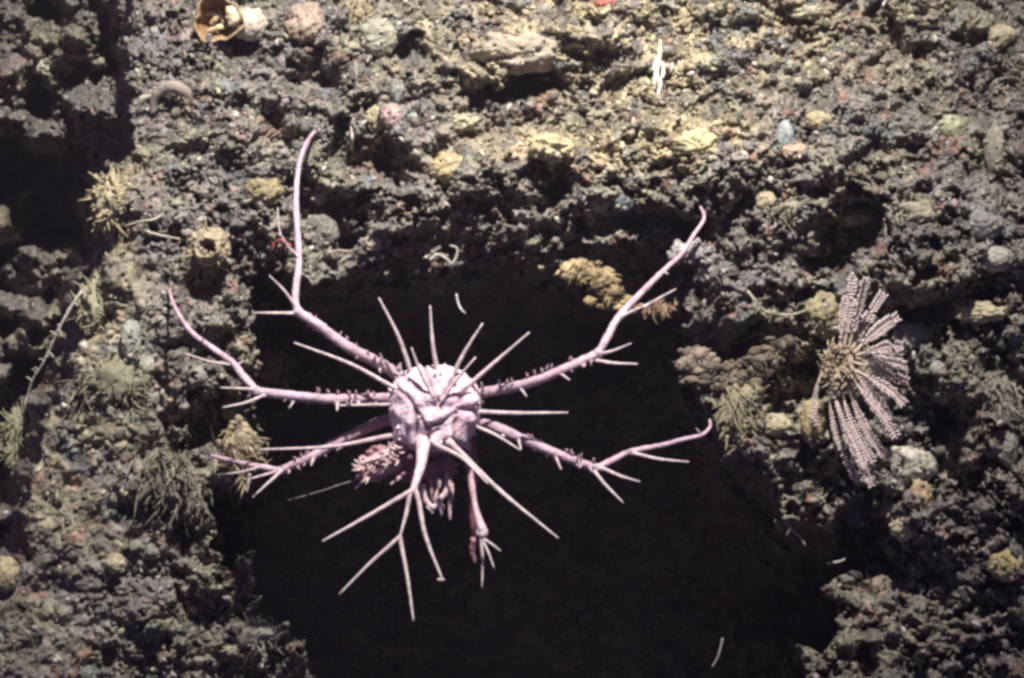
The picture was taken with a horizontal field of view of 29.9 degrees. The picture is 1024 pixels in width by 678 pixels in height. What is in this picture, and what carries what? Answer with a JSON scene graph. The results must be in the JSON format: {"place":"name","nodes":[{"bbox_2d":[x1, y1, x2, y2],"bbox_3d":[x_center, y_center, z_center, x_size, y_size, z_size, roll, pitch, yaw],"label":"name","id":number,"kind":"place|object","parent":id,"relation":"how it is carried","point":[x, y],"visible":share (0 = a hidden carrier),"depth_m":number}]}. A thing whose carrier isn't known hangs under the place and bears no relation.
{"place":"outdoors","nodes":[
{"label":"outdoors","id":0,"kind":"place"},
{"bbox_2d":[0,0,1023,677],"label":"rock face","id":1,"kind":"object","parent":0,"point":[622,604],"visible":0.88,"depth_m":3.23},
{"bbox_2d":[0,555,19,592],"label":"round sponge","id":2,"kind":"object","parent":1,"relation":"on","point":[9,570],"visible":1,"depth_m":2.88},
{"bbox_2d":[0,392,30,479],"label":"spiky sponge","id":3,"kind":"object","parent":1,"relation":"on","point":[15,426],"visible":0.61,"depth_m":3.54},
{"bbox_2d":[32,61,51,73],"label":"knobbly sponge","id":4,"kind":"object","parent":1,"relation":"on","point":[40,67],"visible":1,"depth_m":3.63},
{"bbox_2d":[21,290,82,415],"bbox_3d":[-0.721,0.023,2.987,0.122,0.198,0.021,0,0,25],"label":"hydroid","id":5,"kind":"object","parent":1,"relation":"on","point":[58,329],"visible":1,"depth_m":2.98},
{"bbox_2d":[65,276,110,335],"bbox_3d":[-0.655,-0.044,2.998,0.092,0.112,0.074,0,0,18],"label":"spiky sponge","id":6,"kind":"object","parent":1,"relation":"on","point":[93,315],"visible":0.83,"depth_m":2.98},
{"bbox_2d":[52,348,155,419],"bbox_3d":[-0.619,0.072,2.928,0.159,0.118,0.083,0,0,0],"label":"brown tuft","id":7,"kind":"object","parent":1,"relation":"on","point":[116,380],"visible":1,"depth_m":2.91},
{"bbox_2d":[77,163,135,239],"bbox_3d":[-0.621,-0.213,2.977,0.072,0.119,0.084,0,0,-41],"label":"spiky sponge","id":8,"kind":"object","parent":1,"relation":"on","point":[108,189],"visible":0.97,"depth_m":2.97},
{"bbox_2d":[104,553,125,573],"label":"knobbly sponge","id":9,"kind":"object","parent":1,"relation":"on","point":[114,563],"visible":1,"depth_m":2.90},
{"bbox_2d":[120,319,141,362],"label":"knobbly sponge","id":10,"kind":"object","parent":1,"relation":"on","point":[130,338],"visible":1,"depth_m":2.92},
{"bbox_2d":[124,213,163,226],"bbox_3d":[-0.569,-0.184,2.959,0.062,0.023,0.024,0,0,0],"label":"thin thread","id":11,"kind":"object","parent":1,"relation":"on","point":[133,223],"visible":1,"depth_m":2.95},
{"bbox_2d":[136,355,154,374],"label":"knobbly sponge","id":12,"kind":"object","parent":1,"relation":"on","point":[147,362],"visible":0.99,"depth_m":2.93},
{"bbox_2d":[136,80,191,114],"bbox_3d":[-0.568,-0.395,3.139,0.100,0.055,0.037,0,0,0],"label":"worm","id":13,"kind":"object","parent":1,"relation":"on","point":[166,87],"visible":0.88,"depth_m":3.13},
{"bbox_2d":[148,138,182,167],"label":"brown tuft","id":14,"kind":"object","parent":1,"relation":"on","point":[160,151],"visible":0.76,"depth_m":3.07},
{"bbox_2d":[147,230,186,240],"bbox_3d":[-0.531,-0.158,2.979,0.078,0.019,0.017,0,0,-28],"label":"thin thread","id":15,"kind":"object","parent":1,"relation":"on","point":[157,234],"visible":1,"depth_m":2.97},
{"bbox_2d":[127,437,211,529],"bbox_3d":[-0.516,0.218,2.905,0.128,0.140,0.061,0,0,0],"label":"drooping hydroid","id":16,"kind":"object","parent":1,"relation":"hanging from","point":[157,479],"visible":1,"depth_m":2.90},
{"bbox_2d":[168,475,212,536],"bbox_3d":[-0.493,0.257,2.954,0.072,0.094,0.038,0,0,17],"label":"drooping hydroid","id":17,"kind":"object","parent":1,"relation":"on","point":[198,503],"visible":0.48,"depth_m":2.95},
{"bbox_2d":[188,365,207,386],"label":"tube sponge","id":18,"kind":"object","parent":1,"relation":"on","point":[199,376],"visible":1,"depth_m":2.98},
{"bbox_2d":[174,217,230,283],"bbox_3d":[-0.478,-0.139,2.995,0.078,0.106,0.061,0,0,23],"label":"tube sponge","id":19,"kind":"object","parent":1,"relation":"on","point":[200,240],"visible":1,"depth_m":2.98},
{"bbox_2d":[193,0,267,42],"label":"cup sponge","id":20,"kind":"object","parent":1,"relation":"on","point":[226,19],"visible":1,"depth_m":3.21},
{"bbox_2d":[220,395,248,422],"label":"knobbly sponge","id":21,"kind":"object","parent":1,"relation":"on","point":[228,413],"visible":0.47,"depth_m":3.10},
{"bbox_2d":[225,479,252,493],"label":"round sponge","id":22,"kind":"object","parent":1,"relation":"on","point":[233,489],"visible":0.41,"depth_m":3.16},
{"bbox_2d":[210,414,273,505],"bbox_3d":[-0.411,0.184,2.923,0.083,0.139,0.063,0,0,23],"label":"brown tuft","id":23,"kind":"object","parent":1,"relation":"on","point":[241,441],"visible":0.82,"depth_m":2.92},
{"bbox_2d":[227,613,288,666],"bbox_3d":[-0.408,0.469,2.992,0.092,0.089,0.085,0,0,41],"label":"brown tuft","id":24,"kind":"object","parent":1,"relation":"on","point":[258,633],"visible":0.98,"depth_m":2.98},
{"bbox_2d":[243,178,284,205],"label":"knobbly sponge","id":25,"kind":"object","parent":1,"relation":"on","point":[271,191],"visible":1,"depth_m":3.03},
{"bbox_2d":[258,346,289,389],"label":"brown tuft","id":26,"kind":"object","parent":1,"relation":"on","point":[272,366],"visible":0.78,"depth_m":3.33},
{"bbox_2d":[270,238,293,252],"bbox_3d":[-0.346,-0.141,2.878,0.010,0.024,0.057,0,0,-41],"label":"red thread","id":27,"kind":"object","parent":1,"relation":"on","point":[274,244],"visible":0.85,"depth_m":2.88},
{"bbox_2d":[284,1,326,45],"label":"knobbly sponge","id":28,"kind":"object","parent":1,"relation":"on","point":[304,23],"visible":1,"depth_m":3.23},
{"bbox_2d":[310,191,326,205],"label":"round sponge","id":29,"kind":"object","parent":1,"relation":"on","point":[320,198],"visible":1,"depth_m":3.12},
{"bbox_2d":[300,214,339,247],"bbox_3d":[-0.313,-0.173,3.120,0.067,0.061,0.052,0,0,0],"label":"knobbly sponge","id":30,"kind":"object","parent":1,"relation":"on","point":[322,226],"visible":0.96,"depth_m":3.10},
{"bbox_2d":[328,246,365,253],"bbox_3d":[-0.271,-0.144,3.107,0.066,0.016,0.052,0,0,-20],"label":"beaded thread","id":31,"kind":"object","parent":1,"relation":"on","point":[341,250],"visible":0.99,"depth_m":3.12},
{"bbox_2d":[350,117,354,149],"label":"pale stalk","id":32,"kind":"object","parent":1,"relation":"on","point":[351,138],"visible":1,"depth_m":3.17},
{"bbox_2d":[335,0,394,24],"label":"brown tuft","id":33,"kind":"object","parent":1,"relation":"on","point":[357,9],"visible":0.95,"depth_m":3.30},
{"bbox_2d":[363,236,382,250],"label":"round sponge","id":34,"kind":"object","parent":1,"relation":"on","point":[373,244],"visible":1,"depth_m":3.09},
{"bbox_2d":[364,105,384,132],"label":"knobbly sponge","id":35,"kind":"object","parent":1,"relation":"on","point":[372,117],"visible":0.81,"depth_m":3.18},
{"bbox_2d":[360,18,397,56],"bbox_3d":[-0.227,-0.513,3.269,0.065,0.068,0.056,0,0,0],"label":"knobbly sponge","id":36,"kind":"object","parent":1,"relation":"on","point":[378,37],"visible":1,"depth_m":3.25},
{"bbox_2d":[379,103,402,128],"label":"knobbly sponge","id":37,"kind":"object","parent":1,"relation":"on","point":[390,115],"visible":0.99,"depth_m":3.15},
{"bbox_2d":[389,79,404,103],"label":"knobbly sponge","id":38,"kind":"object","parent":1,"relation":"on","point":[396,94],"visible":0.99,"depth_m":3.20},
{"bbox_2d":[407,112,416,120],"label":"round sponge","id":39,"kind":"object","parent":1,"relation":"on","point":[410,115],"visible":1,"depth_m":3.15},
{"bbox_2d":[168,128,711,620],"bbox_3d":[-0.113,0.018,2.878,0.837,0.728,0.558,0,0,0],"label":"spiny crab","id":40,"kind":"object","parent":1,"relation":"on","point":[434,418],"visible":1,"depth_m":2.78},
{"bbox_2d":[290,479,355,499],"bbox_3d":[-0.281,0.223,2.830,0.112,0.035,0.002,0,0,21],"label":"antenna thread","id":41,"kind":"object","parent":40,"relation":"hanging from","point":[325,489],"visible":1,"depth_m":2.83},
{"bbox_2d":[429,245,458,264],"bbox_3d":[-0.106,-0.131,2.980,0.046,0.031,0.005,0,0,0],"label":"white worm","id":42,"kind":"object","parent":1,"relation":"on","point":[435,255],"visible":1,"depth_m":2.98},
{"bbox_2d":[429,151,462,185],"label":"knobbly sponge","id":43,"kind":"object","parent":1,"relation":"on","point":[443,165],"visible":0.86,"depth_m":3.08},
{"bbox_2d":[455,294,465,313],"bbox_3d":[-0.078,-0.053,2.895,0.007,0.031,0.020,0,0,-45],"label":"hanging fibre","id":44,"kind":"object","parent":1,"relation":"hanging from","point":[457,301],"visible":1,"depth_m":2.90},
{"bbox_2d":[449,112,480,132],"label":"knobbly sponge","id":45,"kind":"object","parent":1,"relation":"on","point":[462,121],"visible":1,"depth_m":3.15},
{"bbox_2d":[0,0,1023,677],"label":"worm tube crust","id":46,"kind":"object","parent":1,"relation":"on","point":[846,84],"visible":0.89,"depth_m":3.10},
{"bbox_2d":[0,0,1023,677],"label":"pebble crust","id":47,"kind":"object","parent":1,"relation":"on","point":[530,104],"visible":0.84,"depth_m":3.10},
{"bbox_2d":[0,0,1023,677],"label":"shell chip crust","id":48,"kind":"object","parent":1,"relation":"on","point":[720,302],"visible":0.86,"depth_m":3.09},
{"bbox_2d":[466,31,562,75],"bbox_3d":[0.004,-0.475,3.190,0.163,0.074,0.092,0,0,0],"label":"flat stone","id":49,"kind":"object","parent":1,"relation":"on","point":[527,52],"visible":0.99,"depth_m":3.16},
{"bbox_2d":[528,133,576,163],"bbox_3d":[0.064,-0.305,3.066,0.080,0.051,0.051,0,0,0],"label":"knobbly sponge","id":50,"kind":"object","parent":1,"relation":"on","point":[546,146],"visible":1,"depth_m":3.05},
{"bbox_2d":[554,258,632,320],"bbox_3d":[0.129,-0.077,3.008,0.129,0.101,0.064,0,0,0],"label":"yellow crust","id":51,"kind":"object","parent":1,"relation":"attached to","point":[603,283],"visible":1,"depth_m":2.99},
{"bbox_2d":[586,191,609,212],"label":"round sponge","id":52,"kind":"object","parent":1,"relation":"on","point":[597,205],"visible":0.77,"depth_m":3.06},
{"bbox_2d":[594,0,616,7],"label":"red sponge","id":53,"kind":"object","parent":1,"relation":"on","point":[601,3],"visible":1,"depth_m":3.21},
{"bbox_2d":[610,191,635,212],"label":"round sponge","id":54,"kind":"object","parent":1,"relation":"on","point":[624,203],"visible":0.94,"depth_m":3.08},
{"bbox_2d":[623,297,691,323],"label":"orange tuft","id":55,"kind":"object","parent":1,"relation":"on","point":[664,308],"visible":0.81,"depth_m":2.87},
{"bbox_2d":[652,39,665,94],"bbox_3d":[0.243,-0.444,3.189,0.029,0.113,0.018,0,0,-41],"label":"branching coral","id":56,"kind":"object","parent":1,"relation":"on","point":[657,62],"visible":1,"depth_m":3.19},
{"bbox_2d":[673,127,718,155],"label":"knobbly sponge","id":57,"kind":"object","parent":1,"relation":"on","point":[698,141],"visible":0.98,"depth_m":3.07},
{"bbox_2d":[666,237,729,286],"bbox_3d":[0.290,-0.120,2.989,0.098,0.080,0.063,0,0,0],"label":"pale crust","id":58,"kind":"object","parent":1,"relation":"on","point":[701,256],"visible":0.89,"depth_m":2.97},
{"bbox_2d":[712,638,722,666],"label":"twig","id":59,"kind":"object","parent":1,"relation":"on","point":[718,652],"visible":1,"depth_m":2.98},
{"bbox_2d":[674,335,803,399],"bbox_3d":[0.352,0.044,2.998,0.210,0.102,0.063,0,0,0],"label":"dim crust","id":60,"kind":"object","parent":1,"relation":"on","point":[705,370],"visible":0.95,"depth_m":2.98},
{"bbox_2d":[707,376,772,456],"bbox_3d":[0.352,0.119,2.974,0.102,0.125,0.067,0,0,0],"label":"brown tuft","id":61,"kind":"object","parent":1,"relation":"on","point":[734,407],"visible":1,"depth_m":2.97},
{"bbox_2d":[731,150,750,163],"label":"flat sponge","id":62,"kind":"object","parent":1,"relation":"on","point":[740,157],"visible":1,"depth_m":3.06},
{"bbox_2d":[755,191,776,209],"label":"round sponge","id":63,"kind":"object","parent":1,"relation":"on","point":[765,198],"visible":0.99,"depth_m":3.07},
{"bbox_2d":[747,290,804,323],"bbox_3d":[0.415,-0.050,3.012,0.097,0.053,0.019,0,0,-5],"label":"pale thread","id":64,"kind":"object","parent":1,"relation":"on","point":[760,306],"visible":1,"depth_m":3.01},
{"bbox_2d":[762,413,793,436],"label":"knobbly sponge","id":65,"kind":"object","parent":1,"relation":"on","point":[779,424],"visible":0.93,"depth_m":2.99},
{"bbox_2d":[744,322,816,358],"bbox_3d":[0.433,-0.007,3.092,0.121,0.084,0.065,0,0,0],"label":"brown tuft","id":66,"kind":"object","parent":1,"relation":"on","point":[764,332],"visible":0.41,"depth_m":3.08},
{"bbox_2d":[776,120,793,144],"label":"knobbly sponge","id":67,"kind":"object","parent":1,"relation":"on","point":[785,133],"visible":0.86,"depth_m":3.08},
{"bbox_2d":[781,143,807,160],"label":"knobbly sponge","id":68,"kind":"object","parent":1,"relation":"on","point":[791,152],"visible":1,"depth_m":3.05},
{"bbox_2d":[784,520,805,545],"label":"grey stalk","id":69,"kind":"object","parent":1,"relation":"on","point":[788,524],"visible":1,"depth_m":3.00},
{"bbox_2d":[766,192,831,230],"bbox_3d":[0.456,-0.202,3.057,0.103,0.062,0.064,0,0,0],"label":"brown tuft","id":70,"kind":"object","parent":1,"relation":"on","point":[790,211],"visible":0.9,"depth_m":3.04},
{"bbox_2d":[787,4,823,19],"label":"knobbly sponge","id":71,"kind":"object","parent":1,"relation":"on","point":[803,12],"visible":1,"depth_m":3.27},
{"bbox_2d":[800,399,828,443],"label":"knobbly sponge","id":72,"kind":"object","parent":1,"relation":"on","point":[808,429],"visible":0.88,"depth_m":2.95},
{"bbox_2d":[804,110,831,129],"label":"knobbly sponge","id":73,"kind":"object","parent":1,"relation":"on","point":[815,120],"visible":1,"depth_m":3.10},
{"bbox_2d":[799,290,847,337],"bbox_3d":[0.494,-0.039,3.035,0.081,0.075,0.059,0,0,0],"label":"knobbly sponge","id":74,"kind":"object","parent":1,"relation":"on","point":[821,309],"visible":0.82,"depth_m":3.02},
{"bbox_2d":[826,558,844,564],"bbox_3d":[0.506,0.347,3.000,0.030,0.010,0.004,0,0,0],"label":"worm","id":75,"kind":"object","parent":1,"relation":"on","point":[834,562],"visible":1,"depth_m":3.00},
{"bbox_2d":[832,208,873,227],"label":"knobbly sponge","id":76,"kind":"object","parent":1,"relation":"on","point":[855,218],"visible":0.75,"depth_m":3.14},
{"bbox_2d":[810,272,909,488],"bbox_3d":[0.526,0.062,2.898,0.150,0.325,0.075,0,0,10],"label":"feather star","id":77,"kind":"object","parent":1,"relation":"on","point":[838,369],"visible":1,"depth_m":2.90},
{"bbox_2d":[844,572,906,611],"bbox_3d":[0.573,0.404,2.985,0.080,0.087,0.088,0,0,42],"label":"brown tuft","id":78,"kind":"object","parent":1,"relation":"on","point":[877,586],"visible":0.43,"depth_m":2.98},
{"bbox_2d":[888,513,916,541],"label":"knobbly sponge","id":79,"kind":"object","parent":1,"relation":"on","point":[900,532],"visible":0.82,"depth_m":2.91},
{"bbox_2d":[886,446,936,486],"bbox_3d":[0.610,0.196,2.958,0.090,0.064,0.058,0,0,0],"label":"knobbly sponge","id":80,"kind":"object","parent":1,"relation":"on","point":[921,463],"visible":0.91,"depth_m":2.94},
{"bbox_2d":[892,321,932,350],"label":"knobbly sponge","id":81,"kind":"object","parent":1,"relation":"on","point":[912,333],"visible":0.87,"depth_m":3.01},
{"bbox_2d":[883,173,958,229],"bbox_3d":[0.646,-0.211,3.041,0.120,0.098,0.068,0,0,0],"label":"brown tuft","id":82,"kind":"object","parent":1,"relation":"on","point":[923,210],"visible":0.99,"depth_m":3.02},
{"bbox_2d":[910,478,932,510],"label":"knobbly sponge","id":83,"kind":"object","parent":1,"relation":"on","point":[921,488],"visible":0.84,"depth_m":2.92},
{"bbox_2d":[928,361,943,375],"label":"round sponge","id":84,"kind":"object","parent":1,"relation":"on","point":[935,367],"visible":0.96,"depth_m":2.96},
{"bbox_2d":[939,467,959,482],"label":"knobbly sponge","id":85,"kind":"object","parent":1,"relation":"on","point":[947,473],"visible":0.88,"depth_m":3.02},
{"bbox_2d":[940,114,965,136],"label":"round sponge","id":86,"kind":"object","parent":1,"relation":"on","point":[954,124],"visible":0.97,"depth_m":3.15},
{"bbox_2d":[955,300,1006,323],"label":"knobbly sponge","id":87,"kind":"object","parent":1,"relation":"on","point":[981,312],"visible":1,"depth_m":2.96},
{"bbox_2d":[968,210,1004,239],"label":"knobbly sponge","id":88,"kind":"object","parent":1,"relation":"on","point":[981,223],"visible":0.99,"depth_m":2.95},
{"bbox_2d":[983,124,1006,176],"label":"knobbly sponge","id":89,"kind":"object","parent":1,"relation":"on","point":[994,153],"visible":0.98,"depth_m":3.08},
{"bbox_2d":[979,246,1014,271],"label":"flat sponge","id":90,"kind":"object","parent":1,"relation":"on","point":[999,258],"visible":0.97,"depth_m":2.94},
{"bbox_2d":[971,371,1023,443],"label":"brown tuft","id":91,"kind":"object","parent":1,"relation":"on","point":[1003,389],"visible":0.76,"depth_m":2.94},
{"bbox_2d":[988,23,1016,46],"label":"round sponge","id":92,"kind":"object","parent":1,"relation":"on","point":[1004,33],"visible":1,"depth_m":3.21},
{"bbox_2d":[987,549,1023,582],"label":"cone sponge","id":93,"kind":"object","parent":1,"relation":"on","point":[1003,564],"visible":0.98,"depth_m":2.87},
{"bbox_2d":[998,427,1018,466],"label":"knobbly sponge","id":94,"kind":"object","parent":1,"relation":"on","point":[1007,455],"visible":0.94,"depth_m":2.91}
]}

